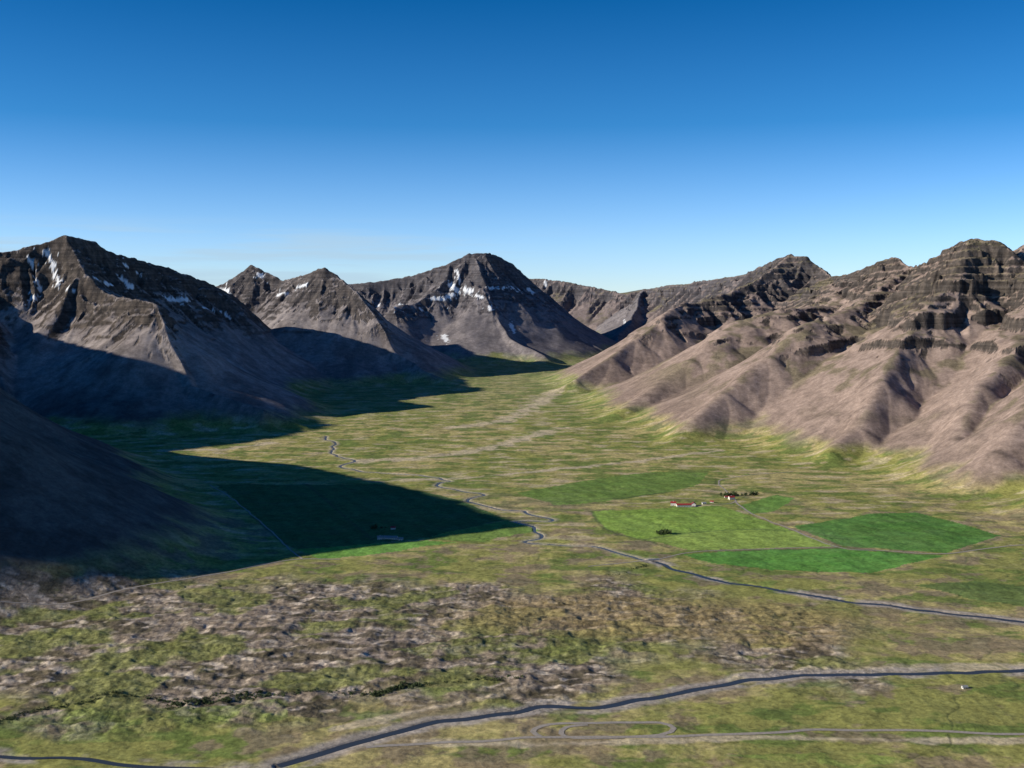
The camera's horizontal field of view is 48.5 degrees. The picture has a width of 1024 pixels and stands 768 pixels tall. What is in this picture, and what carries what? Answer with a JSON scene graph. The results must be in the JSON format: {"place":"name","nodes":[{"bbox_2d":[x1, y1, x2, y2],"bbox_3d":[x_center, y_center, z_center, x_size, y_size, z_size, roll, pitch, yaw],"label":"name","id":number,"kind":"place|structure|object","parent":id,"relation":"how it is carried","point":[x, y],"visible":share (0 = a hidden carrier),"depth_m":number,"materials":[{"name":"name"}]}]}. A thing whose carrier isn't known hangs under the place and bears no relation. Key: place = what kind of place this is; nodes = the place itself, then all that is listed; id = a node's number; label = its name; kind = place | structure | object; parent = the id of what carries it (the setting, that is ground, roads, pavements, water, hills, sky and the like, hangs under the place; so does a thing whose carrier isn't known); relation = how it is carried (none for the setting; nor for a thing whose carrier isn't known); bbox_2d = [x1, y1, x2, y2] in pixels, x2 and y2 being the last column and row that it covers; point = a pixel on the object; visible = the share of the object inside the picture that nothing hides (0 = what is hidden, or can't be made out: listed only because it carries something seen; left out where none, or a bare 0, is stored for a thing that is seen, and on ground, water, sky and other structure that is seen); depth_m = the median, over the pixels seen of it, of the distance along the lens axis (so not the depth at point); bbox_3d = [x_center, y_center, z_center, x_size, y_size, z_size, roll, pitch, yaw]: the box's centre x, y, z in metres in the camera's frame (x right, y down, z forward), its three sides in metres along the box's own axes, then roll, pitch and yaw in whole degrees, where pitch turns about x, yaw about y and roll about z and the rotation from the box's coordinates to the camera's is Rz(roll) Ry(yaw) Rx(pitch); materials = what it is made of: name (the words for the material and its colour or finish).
{"place":"outdoors","nodes":[
{"label":"outdoors","id":0,"kind":"place"},
{"bbox_2d":[0,755,208,767],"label":"paved road","id":1,"kind":"structure","parent":0,"point":[85,759],"depth_m":1274.90,"materials":[{"name":"grey asphalt"}]},
{"bbox_2d":[0,558,315,604],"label":"gravel road","id":2,"kind":"structure","parent":0,"point":[150,584],"depth_m":2043.18,"materials":[{"name":"grey gravel"}]},
{"bbox_2d":[210,485,302,558],"bbox_3d":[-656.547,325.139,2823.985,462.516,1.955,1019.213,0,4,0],"label":"gravel road","id":3,"kind":"structure","parent":0,"point":[261,523],"depth_m":2700.60,"materials":[{"name":"grey gravel"}]},
{"bbox_2d":[325,436,642,559],"bbox_3d":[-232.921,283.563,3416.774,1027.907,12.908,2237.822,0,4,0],"label":"stream","id":4,"kind":"structure","parent":0,"point":[534,531],"depth_m":2897.70,"materials":[{"name":"grey liquid"}]},
{"bbox_2d":[0,235,1023,767],"bbox_3d":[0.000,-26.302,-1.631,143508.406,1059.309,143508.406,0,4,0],"label":"valley terrain","id":5,"kind":"structure","parent":0,"point":[876,407],"depth_m":2682.30,"materials":[{"name":"green plant"}]},
{"bbox_2d":[165,690,280,709],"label":"riverside shrubs","id":6,"kind":"object","parent":5,"relation":"on","point":[237,696],"visible":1,"depth_m":1460.29,"materials":[{"name":"green plant"}]},
{"bbox_2d":[0,674,523,723],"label":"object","id":7,"kind":"object","parent":5,"relation":"on","point":[191,699],"visible":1,"depth_m":1475.88,"materials":[{"name":"green plant"}]},
{"bbox_2d":[383,535,397,539],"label":"cattle barn","id":8,"kind":"structure","parent":5,"relation":"on","point":[390,537],"depth_m":2516.58,"materials":[{"name":"grey metal"}]},
{"bbox_2d":[369,681,423,696],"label":"riverside shrubs","id":9,"kind":"object","parent":5,"relation":"on","point":[400,686],"visible":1,"depth_m":1504.22,"materials":[{"name":"green plant"}]},
{"bbox_2d":[608,563,647,574],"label":"riverside shrubs","id":10,"kind":"object","parent":5,"relation":"on","point":[643,565],"visible":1,"depth_m":2231.07,"materials":[{"name":"green plant"}]},
{"bbox_2d":[656,529,671,534],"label":"willow thicket","id":11,"kind":"object","parent":5,"relation":"on","point":[662,531],"visible":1,"depth_m":2578.39,"materials":[{"name":"green plant"}]},
{"bbox_2d":[676,503,691,506],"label":"cattle barn","id":12,"kind":"structure","parent":5,"relation":"on","point":[683,504],"depth_m":2943.89,"materials":[{"name":"white metal"}]},
{"bbox_2d":[366,728,1023,747],"bbox_3d":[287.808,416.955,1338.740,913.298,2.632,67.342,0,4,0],"label":"gravel road","id":13,"kind":"structure","parent":5,"relation":"on","point":[640,736],"depth_m":1347.13,"materials":[{"name":"grey gravel"}]},
{"bbox_2d":[720,491,758,495],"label":"farm tree row","id":14,"kind":"object","parent":5,"relation":"on","point":[733,493],"visible":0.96,"depth_m":3125.53,"materials":[{"name":"green plant"}]},
{"bbox_2d":[0,0,1023,292],"label":"sky","id":15,"kind":"structure","parent":0,"point":[620,146],"materials":[{"name":"blue"}]},
{"bbox_2d":[558,724,611,738],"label":"gravel road","id":16,"kind":"structure","parent":0,"point":[561,732],"depth_m":1352.79,"materials":[{"name":"grey gravel"}]},
{"bbox_2d":[530,721,676,738],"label":"gravel road","id":17,"kind":"structure","parent":0,"point":[671,730],"depth_m":1383.96,"materials":[{"name":"grey gravel"}]},
{"bbox_2d":[276,669,1023,767],"bbox_3d":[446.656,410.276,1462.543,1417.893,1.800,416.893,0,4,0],"label":"paved road","id":18,"kind":"structure","parent":0,"point":[362,741],"depth_m":1451.20,"materials":[{"name":"grey asphalt"}]},
{"bbox_2d":[593,547,812,565],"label":"farm track","id":19,"kind":"structure","parent":0,"point":[700,551],"depth_m":2397.22,"materials":[{"name":"gravel"}]},
{"bbox_2d":[718,471,792,503],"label":"farm track","id":20,"kind":"structure","parent":0,"point":[738,476],"depth_m":3386.87,"materials":[{"name":"gravel"}]},
{"bbox_2d":[656,562,1023,622],"bbox_3d":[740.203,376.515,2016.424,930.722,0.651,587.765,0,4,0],"label":"paved road","id":21,"kind":"structure","parent":0,"point":[667,566],"depth_m":1987.13,"materials":[{"name":"grey asphalt"}]},
{"bbox_2d":[734,501,1016,553],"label":"farm track","id":22,"kind":"structure","parent":0,"point":[854,549],"depth_m":2451.93,"materials":[{"name":"gravel"}]}
]}

